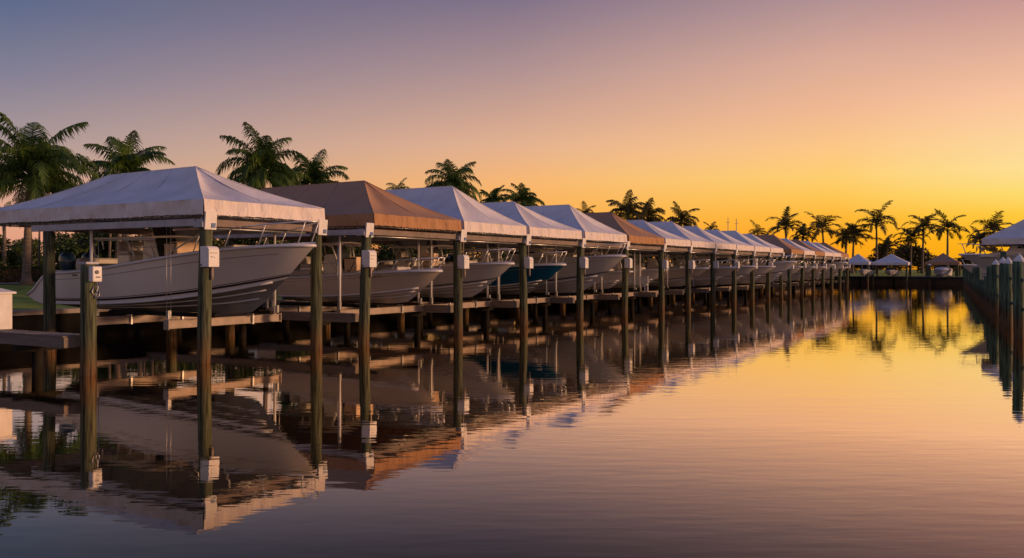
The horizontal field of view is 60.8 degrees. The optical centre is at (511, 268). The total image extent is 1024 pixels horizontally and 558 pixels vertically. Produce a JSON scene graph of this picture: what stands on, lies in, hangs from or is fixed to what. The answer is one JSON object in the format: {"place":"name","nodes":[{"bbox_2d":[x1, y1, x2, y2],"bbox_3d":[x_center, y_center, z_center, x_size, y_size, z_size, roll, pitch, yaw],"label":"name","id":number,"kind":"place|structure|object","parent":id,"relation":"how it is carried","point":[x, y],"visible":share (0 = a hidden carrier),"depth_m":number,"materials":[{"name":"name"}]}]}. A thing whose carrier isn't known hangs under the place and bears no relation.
{"place":"outdoors","nodes":[
{"label":"outdoors","id":0,"kind":"place"},
{"bbox_2d":[26,221,318,312],"bbox_3d":[-10.653,0.000,27.970,11.748,2.760,3.400,0,0,30],"label":"motorboat","id":1,"kind":"object","parent":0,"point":[250,278],"visible":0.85,"depth_m":26.49,"materials":[{"name":"paint"}]},
{"bbox_2d":[0,269,961,309],"bbox_3d":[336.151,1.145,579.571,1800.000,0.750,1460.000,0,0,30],"label":"ground","id":2,"kind":"structure","parent":0,"point":[21,300],"depth_m":40.54,"materials":[{"name":"green plant"}]},
{"bbox_2d":[0,234,21,265],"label":"tree","id":3,"kind":"object","parent":2,"relation":"on","point":[13,258],"visible":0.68,"depth_m":58.81,"materials":[{"name":"green plant"}]},
{"bbox_2d":[7,237,42,265],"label":"tree","id":4,"kind":"object","parent":2,"relation":"on","point":[17,246],"visible":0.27,"depth_m":77.43,"materials":[{"name":"green plant"}]},
{"bbox_2d":[0,265,75,282],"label":"hedge","id":5,"kind":"object","parent":2,"relation":"on","point":[10,274],"visible":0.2,"depth_m":47.41,"materials":[{"name":"green plant"}]},
{"bbox_2d":[0,112,98,284],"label":"palm tree","id":6,"kind":"object","parent":2,"relation":"on","point":[45,172],"visible":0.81,"depth_m":44.37,"materials":[{"name":"green plant"}]},
{"bbox_2d":[41,232,96,263],"bbox_3d":[-30.569,-1.450,61.961,4.048,4.721,5.533,0,0,30],"label":"tree","id":7,"kind":"object","parent":2,"relation":"on","point":[59,242],"visible":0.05,"depth_m":60.61,"materials":[{"name":"green plant"}]},
{"bbox_2d":[55,233,137,265],"bbox_3d":[-28.062,-1.056,59.838,7.072,3.913,5.620,0,0,-16],"label":"tree","id":8,"kind":"object","parent":2,"relation":"on","point":[77,248],"visible":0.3,"depth_m":58.55,"materials":[{"name":"green plant"}]},
{"bbox_2d":[78,130,174,257],"bbox_3d":[-22.934,-3.586,51.822,5.806,8.885,5.523,0,0,30],"label":"palm tree","id":9,"kind":"object","parent":2,"relation":"on","point":[123,161],"visible":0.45,"depth_m":51.46,"materials":[{"name":"green plant"}]},
{"bbox_2d":[197,236,283,246],"bbox_3d":[-19.642,-1.260,62.129,6.128,4.343,4.977,0,0,30],"label":"tree","id":10,"kind":"object","parent":2,"relation":"on","point":[219,242],"visible":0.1,"depth_m":61.73,"materials":[{"name":"green plant"}]},
{"bbox_2d":[215,122,308,242],"bbox_3d":[-17.785,-4.651,62.135,6.488,11.006,6.840,0,0,30],"label":"palm tree","id":11,"kind":"object","parent":2,"relation":"on","point":[264,156],"visible":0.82,"depth_m":61.15,"materials":[{"name":"green plant"}]},
{"bbox_2d":[285,149,349,185],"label":"palm tree","id":12,"kind":"object","parent":2,"relation":"on","point":[315,174],"visible":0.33,"depth_m":69.33,"materials":[{"name":"green plant"}]},
{"bbox_2d":[371,244,414,263],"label":"tree","id":13,"kind":"object","parent":2,"relation":"on","point":[384,252],"visible":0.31,"depth_m":75.62,"materials":[{"name":"green plant"}]},
{"bbox_2d":[424,159,481,254],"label":"palm tree","id":14,"kind":"object","parent":2,"relation":"on","point":[452,177],"visible":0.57,"depth_m":84.34,"materials":[{"name":"green plant"}]},
{"bbox_2d":[479,185,512,202],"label":"palm tree","id":15,"kind":"object","parent":2,"relation":"on","point":[494,197],"visible":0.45,"depth_m":99.60,"materials":[{"name":"green plant"}]},
{"bbox_2d":[500,183,544,205],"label":"palm tree","id":16,"kind":"object","parent":2,"relation":"on","point":[523,196],"visible":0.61,"depth_m":104.23,"materials":[{"name":"green plant"}]},
{"bbox_2d":[606,189,648,221],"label":"palm tree","id":17,"kind":"object","parent":2,"relation":"on","point":[628,207],"visible":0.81,"depth_m":124.33,"materials":[{"name":"plant"}]},
{"bbox_2d":[630,197,665,261],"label":"palm tree","id":18,"kind":"object","parent":2,"relation":"on","point":[651,216],"visible":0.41,"depth_m":129.41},
{"bbox_2d":[665,201,699,225],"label":"palm tree","id":19,"kind":"object","parent":2,"relation":"on","point":[684,221],"visible":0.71,"depth_m":139.40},
{"bbox_2d":[765,206,811,237],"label":"palm tree","id":20,"kind":"object","parent":2,"relation":"on","point":[785,222],"visible":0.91,"depth_m":175.56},
{"bbox_2d":[797,212,854,261],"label":"palm tree","id":21,"kind":"object","parent":2,"relation":"on","point":[821,224],"visible":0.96,"depth_m":177.24,"materials":[{"name":"plant"}]},
{"bbox_2d":[830,224,863,273],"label":"palm tree","id":22,"kind":"object","parent":2,"relation":"on","point":[847,239],"visible":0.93,"depth_m":177.41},
{"bbox_2d":[835,222,877,273],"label":"palm tree","id":23,"kind":"object","parent":2,"relation":"on","point":[854,229],"visible":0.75,"depth_m":179.38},
{"bbox_2d":[855,200,897,273],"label":"palm tree","id":24,"kind":"object","parent":2,"relation":"on","point":[876,220],"visible":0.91,"depth_m":180.59,"materials":[{"name":"plant"}]},
{"bbox_2d":[871,234,903,268],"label":"palm tree","id":25,"kind":"object","parent":2,"relation":"on","point":[887,242],"visible":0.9,"depth_m":185.76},
{"bbox_2d":[867,242,908,272],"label":"tree","id":26,"kind":"object","parent":2,"relation":"on","point":[881,255],"visible":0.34,"depth_m":189.29,"materials":[{"name":"green plant"}]},
{"bbox_2d":[892,227,930,272],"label":"palm tree","id":27,"kind":"object","parent":2,"relation":"on","point":[910,240],"visible":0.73,"depth_m":185.82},
{"bbox_2d":[899,244,929,265],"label":"tree","id":28,"kind":"object","parent":2,"relation":"on","point":[916,253],"visible":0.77,"depth_m":191.83,"materials":[{"name":"green plant"}]},
{"bbox_2d":[900,213,940,272],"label":"palm tree","id":29,"kind":"object","parent":2,"relation":"on","point":[924,224],"visible":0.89,"depth_m":183.74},
{"bbox_2d":[924,209,970,266],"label":"palm tree","id":30,"kind":"object","parent":2,"relation":"on","point":[947,224],"visible":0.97,"depth_m":179.82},
{"bbox_2d":[967,210,1012,252],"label":"palm tree","id":31,"kind":"object","parent":2,"relation":"on","point":[992,226],"visible":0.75,"depth_m":185.41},
{"bbox_2d":[0,283,1023,557],"bbox_3d":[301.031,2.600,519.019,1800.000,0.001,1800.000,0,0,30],"label":"water","id":32,"kind":"structure","parent":0,"point":[866,421],"depth_m":13.53,"materials":[{"name":"liquid"}]},
{"bbox_2d":[0,329,79,371],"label":"catwalk","id":33,"kind":"object","parent":32,"relation":"on","point":[36,344],"visible":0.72,"depth_m":21.85,"materials":[{"name":"brown wood"}]},
{"bbox_2d":[0,288,15,329],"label":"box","id":34,"kind":"object","parent":33,"relation":"on","point":[5,308],"visible":1,"depth_m":23.43,"materials":[{"name":"white paint"}]},
{"bbox_2d":[43,231,56,351],"bbox_3d":[-14.621,1.160,27.610,0.383,4.683,0.395,0,0,30],"label":"piling","id":35,"kind":"object","parent":32,"relation":"in","point":[49,304],"visible":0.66,"depth_m":27.45,"materials":[{"name":"wood"}]},
{"bbox_2d":[78,262,101,375],"bbox_3d":[-10.258,1.666,21.232,0.553,3.673,0.395,0,0,30],"label":"piling","id":36,"kind":"object","parent":32,"relation":"in","point":[90,276],"visible":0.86,"depth_m":21.10,"materials":[{"name":"paint"}]},
{"bbox_2d":[90,227,281,329],"bbox_3d":[-10.222,0.275,27.720,4.900,2.950,4.420,0,0,30],"label":"boat lift","id":37,"kind":"object","parent":32,"relation":"on","point":[172,320],"visible":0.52,"depth_m":27.09,"materials":[{"name":"metal"}]},
{"bbox_2d":[193,211,218,363],"bbox_3d":[-8.429,0.962,24.120,0.631,5.084,0.451,0,0,30],"label":"piling","id":38,"kind":"object","parent":32,"relation":"in","point":[208,252],"visible":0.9,"depth_m":24.00,"materials":[{"name":"paint"}]},
{"bbox_2d":[0,166,324,235],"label":"canopy","id":39,"kind":"object","parent":38,"relation":"on","point":[135,203],"visible":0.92,"depth_m":27.00,"materials":[{"name":"white fabric"}]},
{"bbox_2d":[177,310,358,337],"bbox_3d":[-10.107,2.526,32.897,10.705,1.955,1.050,0,0,30],"label":"catwalk","id":40,"kind":"object","parent":32,"relation":"on","point":[328,318],"visible":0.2,"depth_m":31.09,"materials":[{"name":"brown wood"}]},
{"bbox_2d":[309,219,327,349],"bbox_3d":[-6.257,0.962,28.041,0.494,5.084,0.458,0,0,30],"label":"piling","id":41,"kind":"object","parent":32,"relation":"in","point":[316,303],"visible":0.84,"depth_m":27.92,"materials":[{"name":"paint"}]},
{"bbox_2d":[12,296,629,336],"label":"seawall","id":42,"kind":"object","parent":32,"relation":"in","point":[67,320],"depth_m":32.72,"materials":[{"name":"concrete"}]},
{"bbox_2d":[262,301,452,331],"bbox_3d":[-7.135,2.491,38.021,10.705,2.024,1.050,0,0,30],"label":"catwalk","id":43,"kind":"object","parent":32,"relation":"on","point":[432,309],"visible":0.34,"depth_m":36.04,"materials":[{"name":"brown wood"}]},
{"bbox_2d":[266,235,423,314],"bbox_3d":[-6.396,0.275,34.316,4.900,2.950,5.070,0,0,30],"label":"boat lift","id":44,"kind":"object","parent":43,"relation":"attached to","point":[339,306],"visible":0.64,"depth_m":33.70,"materials":[{"name":"metal"}]},
{"bbox_2d":[277,242,444,302],"bbox_3d":[-6.036,0.128,34.107,8.180,2.384,2.600,0,0,30],"label":"motorboat","id":45,"kind":"object","parent":44,"relation":"on","point":[398,284],"visible":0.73,"depth_m":33.19,"materials":[{"name":"paint"}]},
{"bbox_2d":[409,240,491,307],"bbox_3d":[-3.632,0.275,39.082,4.900,2.950,4.750,0,0,30],"label":"boat lift","id":46,"kind":"object","parent":43,"relation":"attached to","point":[474,303],"visible":0.39,"depth_m":38.81,"materials":[{"name":"metal"}]},
{"bbox_2d":[374,240,515,297],"bbox_3d":[-3.982,-0.004,39.285,9.579,2.568,2.900,0,0,30],"label":"motorboat","id":47,"kind":"object","parent":46,"relation":"on","point":[479,278],"visible":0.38,"depth_m":37.74,"materials":[{"name":"white"}]},
{"bbox_2d":[356,223,376,344],"bbox_3d":[-5.005,0.962,30.020,0.636,5.085,0.458,0,0,30],"label":"piling","id":48,"kind":"object","parent":32,"relation":"in","point":[368,258],"visible":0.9,"depth_m":29.91,"materials":[{"name":"paint"}]},
{"bbox_2d":[452,229,468,333],"bbox_3d":[-2.062,0.961,35.108,0.632,5.082,0.450,0,0,30],"label":"piling","id":49,"kind":"object","parent":32,"relation":"in","point":[460,261],"visible":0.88,"depth_m":34.99,"materials":[{"name":"paint"}]},
{"bbox_2d":[171,180,460,241],"bbox_3d":[-8.041,-2.278,35.266,10.898,2.327,5.656,0,0,30],"label":"canopy","id":50,"kind":"object","parent":49,"relation":"on","point":[351,207],"visible":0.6,"depth_m":33.27,"materials":[{"name":"beige fabric"}]},
{"bbox_2d":[307,186,526,244],"bbox_3d":[-5.279,-2.388,40.036,10.894,2.547,5.329,0,0,30],"label":"canopy","id":51,"kind":"object","parent":49,"relation":"on","point":[481,223],"visible":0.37,"depth_m":38.21,"materials":[{"name":"white fabric"}]},
{"bbox_2d":[420,300,518,324],"bbox_3d":[-4.430,2.491,42.684,10.705,2.024,1.050,0,0,30],"label":"catwalk","id":52,"kind":"object","parent":32,"relation":"on","point":[506,304],"visible":0.12,"depth_m":40.38,"materials":[{"name":"brown wood"}]},
{"bbox_2d":[427,297,574,317],"bbox_3d":[-1.495,2.491,47.744,10.705,2.024,1.050,0,0,30],"label":"catwalk","id":53,"kind":"object","parent":32,"relation":"on","point":[544,305],"visible":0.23,"depth_m":45.40,"materials":[{"name":"brown wood"}]},
{"bbox_2d":[463,244,550,303],"bbox_3d":[-0.815,0.275,43.939,4.900,2.950,5.120,0,0,30],"label":"boat lift","id":54,"kind":"object","parent":53,"relation":"on","point":[534,299],"visible":0.41,"depth_m":43.84,"materials":[{"name":"metal"}]},
{"bbox_2d":[445,244,566,293],"bbox_3d":[-1.400,0.009,44.279,9.379,2.543,2.900,0,0,30],"label":"motorboat","id":55,"kind":"object","parent":54,"relation":"on","point":[541,273],"visible":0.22,"depth_m":42.65,"materials":[{"name":"paint"}]},
{"bbox_2d":[518,234,532,325],"bbox_3d":[0.632,0.962,39.758,0.619,5.084,0.482,0,0,30],"label":"piling","id":56,"kind":"object","parent":32,"relation":"in","point":[525,262],"visible":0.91,"depth_m":39.62,"materials":[{"name":"paint"}]},
{"bbox_2d":[411,201,581,246],"bbox_3d":[-2.456,-2.235,44.896,10.892,2.241,5.704,0,0,30],"label":"canopy","id":57,"kind":"object","parent":56,"relation":"on","point":[543,230],"visible":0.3,"depth_m":42.98,"materials":[{"name":"white fabric"}]},
{"bbox_2d":[441,243,627,292],"bbox_3d":[1.005,-0.141,49.733,11.977,2.983,3.400,0,0,30],"label":"motorboat","id":58,"kind":"object","parent":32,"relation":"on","point":[599,266],"visible":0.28,"depth_m":47.66,"materials":[{"name":"white"}]},
{"bbox_2d":[533,294,619,312],"bbox_3d":[1.465,2.491,52.848,10.705,2.023,1.050,0,0,30],"label":"catwalk","id":59,"kind":"object","parent":32,"relation":"on","point":[606,297],"visible":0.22,"depth_m":50.55,"materials":[{"name":"brown wood"}]},
{"bbox_2d":[527,246,599,299],"bbox_3d":[2.158,0.275,49.065,4.900,2.950,5.170,0,0,30],"label":"boat lift","id":60,"kind":"object","parent":59,"relation":"on","point":[595,293],"visible":0.38,"depth_m":47.84,"materials":[{"name":"metal"}]},
{"bbox_2d":[575,238,587,319],"bbox_3d":[3.584,0.961,44.826,0.625,5.082,0.452,0,0,30],"label":"piling","id":61,"kind":"object","parent":32,"relation":"in","point":[582,263],"visible":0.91,"depth_m":44.71,"materials":[{"name":"paint"}]},
{"bbox_2d":[462,204,626,248],"bbox_3d":[0.515,-2.348,50.016,10.898,2.467,5.742,0,0,30],"label":"canopy","id":62,"kind":"object","parent":61,"relation":"on","point":[595,233],"visible":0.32,"depth_m":48.03,"materials":[{"name":"white fabric"}]},
{"bbox_2d":[529,292,656,308],"bbox_3d":[4.488,2.491,58.060,10.705,2.024,1.050,0,0,30],"label":"catwalk","id":63,"kind":"object","parent":32,"relation":"on","point":[645,294],"visible":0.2,"depth_m":55.67,"materials":[{"name":"brown wood"}]},
{"bbox_2d":[585,249,639,296],"bbox_3d":[5.143,0.275,54.212,4.900,2.950,5.370,0,0,30],"label":"boat lift","id":64,"kind":"object","parent":63,"relation":"on","point":[635,291],"visible":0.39,"depth_m":54.20,"materials":[{"name":"metal"}]},
{"bbox_2d":[567,252,632,288],"bbox_3d":[4.353,0.137,54.670,6.930,2.402,2.300,0,0,30],"label":"motorboat","id":65,"kind":"object","parent":64,"relation":"on","point":[611,278],"visible":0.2,"depth_m":53.38,"materials":[{"name":"paint"}]},
{"bbox_2d":[565,290,683,305],"bbox_3d":[7.059,2.490,62.493,10.705,2.022,1.050,0,0,30],"label":"catwalk","id":66,"kind":"object","parent":32,"relation":"on","point":[674,292],"visible":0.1,"depth_m":59.96,"materials":[{"name":"brown wood"}]},
{"bbox_2d":[589,250,669,294],"bbox_3d":[7.940,0.275,59.034,4.900,2.950,4.520,0,0,30],"label":"boat lift","id":67,"kind":"object","parent":66,"relation":"on","point":[640,288],"visible":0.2,"depth_m":56.99,"materials":[{"name":"metal"}]},
{"bbox_2d":[597,253,667,287],"bbox_3d":[6.881,0.118,59.648,7.929,2.364,2.500,0,0,30],"label":"motorboat","id":68,"kind":"object","parent":67,"relation":"on","point":[652,274],"visible":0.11,"depth_m":58.13,"materials":[{"name":"paint"}]},
{"bbox_2d":[619,252,695,292],"bbox_3d":[10.624,0.275,63.662,4.900,2.950,5.020,0,0,30],"label":"boat lift","id":69,"kind":"object","parent":66,"relation":"on","point":[677,288],"visible":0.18,"depth_m":61.62,"materials":[{"name":"metal"}]},
{"bbox_2d":[632,253,709,286],"bbox_3d":[10.127,0.071,63.950,8.980,2.458,2.800,0,0,30],"label":"motorboat","id":70,"kind":"object","parent":69,"relation":"on","point":[676,276],"visible":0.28,"depth_m":62.61,"materials":[{"name":"white"}]},
{"bbox_2d":[620,241,631,313],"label":"piling","id":71,"kind":"object","parent":32,"relation":"in","point":[626,264],"visible":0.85,"depth_m":49.81,"materials":[{"name":"paint"}]},
{"bbox_2d":[557,212,663,250],"bbox_3d":[3.502,-2.308,55.168,10.884,2.387,5.949,0,0,30],"label":"canopy","id":72,"kind":"object","parent":71,"relation":"on","point":[638,238],"visible":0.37,"depth_m":53.22,"materials":[{"name":"beige fabric"}]},
{"bbox_2d":[658,244,668,309],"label":"piling","id":73,"kind":"object","parent":32,"relation":"in","point":[662,263],"visible":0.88,"depth_m":55.01,"materials":[{"name":"paint"}]},
{"bbox_2d":[572,220,690,251],"bbox_3d":[6.299,-2.203,59.983,10.903,2.177,5.108,0,0,30],"label":"canopy","id":74,"kind":"object","parent":73,"relation":"on","point":[674,243],"visible":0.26,"depth_m":58.13,"materials":[{"name":"white fabric"}]},
{"bbox_2d":[685,246,694,306],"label":"piling","id":75,"kind":"object","parent":32,"relation":"in","point":[689,263],"visible":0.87,"depth_m":59.49,"materials":[{"name":"paint"}]},
{"bbox_2d":[664,287,729,300],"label":"catwalk","id":76,"kind":"object","parent":32,"relation":"on","point":[719,289],"visible":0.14,"depth_m":69.60,"materials":[{"name":"brown wood"}]},
{"bbox_2d":[648,253,718,290],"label":"boat lift","id":77,"kind":"object","parent":76,"relation":"on","point":[703,287],"visible":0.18,"depth_m":66.43,"materials":[{"name":"metal"}]},
{"bbox_2d":[646,254,737,285],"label":"motorboat","id":78,"kind":"object","parent":77,"relation":"on","point":[703,278],"visible":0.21,"depth_m":67.02,"materials":[{"name":"paint"}]},
{"bbox_2d":[672,254,737,288],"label":"boat lift","id":79,"kind":"object","parent":76,"relation":"attached to","point":[725,285],"visible":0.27,"depth_m":73.05,"materials":[{"name":"metal"}]},
{"bbox_2d":[647,254,757,283],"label":"motorboat","id":80,"kind":"object","parent":79,"relation":"on","point":[745,270],"visible":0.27,"depth_m":71.67,"materials":[{"name":"white"}]},
{"bbox_2d":[646,286,747,298],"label":"catwalk","id":81,"kind":"object","parent":32,"relation":"on","point":[738,288],"visible":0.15,"depth_m":74.30,"materials":[{"name":"brown wood"}]},
{"bbox_2d":[696,255,754,287],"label":"boat lift","id":82,"kind":"object","parent":81,"relation":"on","point":[745,284],"visible":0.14,"depth_m":77.70,"materials":[{"name":"metal"}]},
{"bbox_2d":[675,255,775,283],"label":"motorboat","id":83,"kind":"object","parent":82,"relation":"on","point":[761,271],"visible":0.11,"depth_m":76.34,"materials":[{"name":"white"}]},
{"bbox_2d":[710,247,718,303],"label":"piling","id":84,"kind":"object","parent":32,"relation":"in","point":[714,264],"visible":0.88,"depth_m":64.28,"materials":[{"name":"paint"}]},
{"bbox_2d":[602,221,715,253],"bbox_3d":[8.982,-2.278,64.620,10.910,2.327,5.599,0,0,30],"label":"canopy","id":85,"kind":"object","parent":84,"relation":"on","point":[697,241],"visible":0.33,"depth_m":62.69,"materials":[{"name":"white fabric"}]},
{"bbox_2d":[731,249,739,301],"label":"piling","id":86,"kind":"object","parent":32,"relation":"in","point":[733,292],"visible":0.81,"depth_m":69.04,"materials":[{"name":"paint"}]},
{"bbox_2d":[635,226,736,254],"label":"canopy","id":87,"kind":"object","parent":86,"relation":"on","point":[725,247],"visible":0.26,"depth_m":67.53,"materials":[{"name":"white fabric"}]},
{"bbox_2d":[669,229,753,255],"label":"canopy","id":88,"kind":"object","parent":86,"relation":"on","point":[743,248],"visible":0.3,"depth_m":72.26,"materials":[{"name":"white fabric"}]},
{"bbox_2d":[750,250,757,299],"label":"piling","id":89,"kind":"object","parent":32,"relation":"in","point":[753,255],"visible":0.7,"depth_m":73.79,"materials":[{"name":"paint"}]},
{"bbox_2d":[697,231,769,255],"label":"canopy","id":90,"kind":"object","parent":89,"relation":"on","point":[761,249],"visible":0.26,"depth_m":76.89,"materials":[{"name":"white fabric"}]},
{"bbox_2d":[779,252,784,295],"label":"piling","id":91,"kind":"object","parent":32,"relation":"in","point":[780,284],"visible":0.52,"depth_m":82.87,"materials":[{"name":"paint"}]},
{"bbox_2d":[738,234,782,256],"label":"canopy","id":92,"kind":"object","parent":91,"relation":"on","point":[776,250],"visible":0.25,"depth_m":81.40,"materials":[{"name":"white fabric"}]},
{"bbox_2d":[787,253,793,294],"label":"piling","id":93,"kind":"object","parent":32,"relation":"in","point":[789,258],"visible":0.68,"depth_m":85.87,"materials":[{"name":"paint"}]},
{"bbox_2d":[738,235,803,257],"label":"canopy","id":94,"kind":"object","parent":93,"relation":"on","point":[788,249],"visible":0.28,"depth_m":88.78,"materials":[{"name":"beige fabric"}]},
{"bbox_2d":[785,257,847,278],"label":"motorboat","id":95,"kind":"object","parent":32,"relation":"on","point":[838,265],"visible":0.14,"depth_m":107.74,"materials":[{"name":"white"}]},
{"bbox_2d":[821,255,826,290],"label":"piling","id":96,"kind":"object","parent":32,"relation":"in","point":[823,271],"visible":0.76,"depth_m":100.57,"materials":[{"name":"paint"}]},
{"bbox_2d":[758,239,824,258],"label":"canopy","id":97,"kind":"object","parent":96,"relation":"on","point":[817,251],"visible":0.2,"depth_m":98.94,"materials":[{"name":"beige fabric"}]},
{"bbox_2d":[872,265,873,283],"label":"piling","id":98,"kind":"object","parent":32,"relation":"in","point":[873,274],"visible":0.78,"depth_m":150.94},
{"bbox_2d":[871,254,911,264],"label":"canopy","id":99,"kind":"object","parent":98,"relation":"on","point":[891,259],"visible":0.98,"depth_m":150.19,"materials":[{"name":"white fabric"}]},
{"bbox_2d":[829,276,1012,284],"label":"seawall","id":100,"kind":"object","parent":32,"relation":"in","point":[913,280],"visible":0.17,"depth_m":151.64,"materials":[{"name":"concrete"}]},
{"bbox_2d":[958,243,1023,283],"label":"motorboat","id":101,"kind":"object","parent":32,"relation":"on","point":[985,260],"visible":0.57,"depth_m":62.78,"materials":[{"name":"white"}]},
{"bbox_2d":[991,259,998,315],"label":"piling","id":102,"kind":"object","parent":32,"relation":"in","point":[995,284],"visible":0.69,"depth_m":48.58,"materials":[{"name":"brown wood"}]},
{"bbox_2d":[998,257,1004,322],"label":"piling","id":103,"kind":"object","parent":32,"relation":"in","point":[1000,308],"visible":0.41,"depth_m":42.31,"materials":[{"name":"brown wood"}]},
{"bbox_2d":[1002,257,1012,327],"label":"piling","id":104,"kind":"object","parent":32,"relation":"in","point":[1007,295],"visible":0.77,"depth_m":38.46,"materials":[{"name":"brown wood"}]},
{"bbox_2d":[1012,253,1023,338],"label":"piling","id":105,"kind":"object","parent":32,"relation":"in","point":[1018,294],"visible":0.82,"depth_m":32.45,"materials":[{"name":"brown wood"}]},
{"bbox_2d":[0,0,1023,268],"label":"sky","id":106,"kind":"structure","parent":0,"point":[744,111],"materials":[{"name":"orange"}]},
{"bbox_2d":[981,219,1023,246],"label":"canopy","id":107,"kind":"object","parent":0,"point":[1013,234],"visible":0.93,"depth_m":61.24,"materials":[{"name":"white fabric"}]},
{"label":"piling","id":108,"kind":"object","parent":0,"visible":0},
{"bbox_2d":[925,253,961,264],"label":"canopy","id":109,"kind":"object","parent":108,"relation":"attached to","point":[942,259],"visible":0.98,"depth_m":150.15,"materials":[{"name":"beige fabric"}]},
{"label":"boat lift","id":110,"kind":"object","parent":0,"visible":0},
{"bbox_2d":[737,255,796,282],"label":"motorboat","id":111,"kind":"object","parent":110,"relation":"on","point":[780,268],"visible":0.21,"depth_m":80.42,"materials":[{"name":"white"}]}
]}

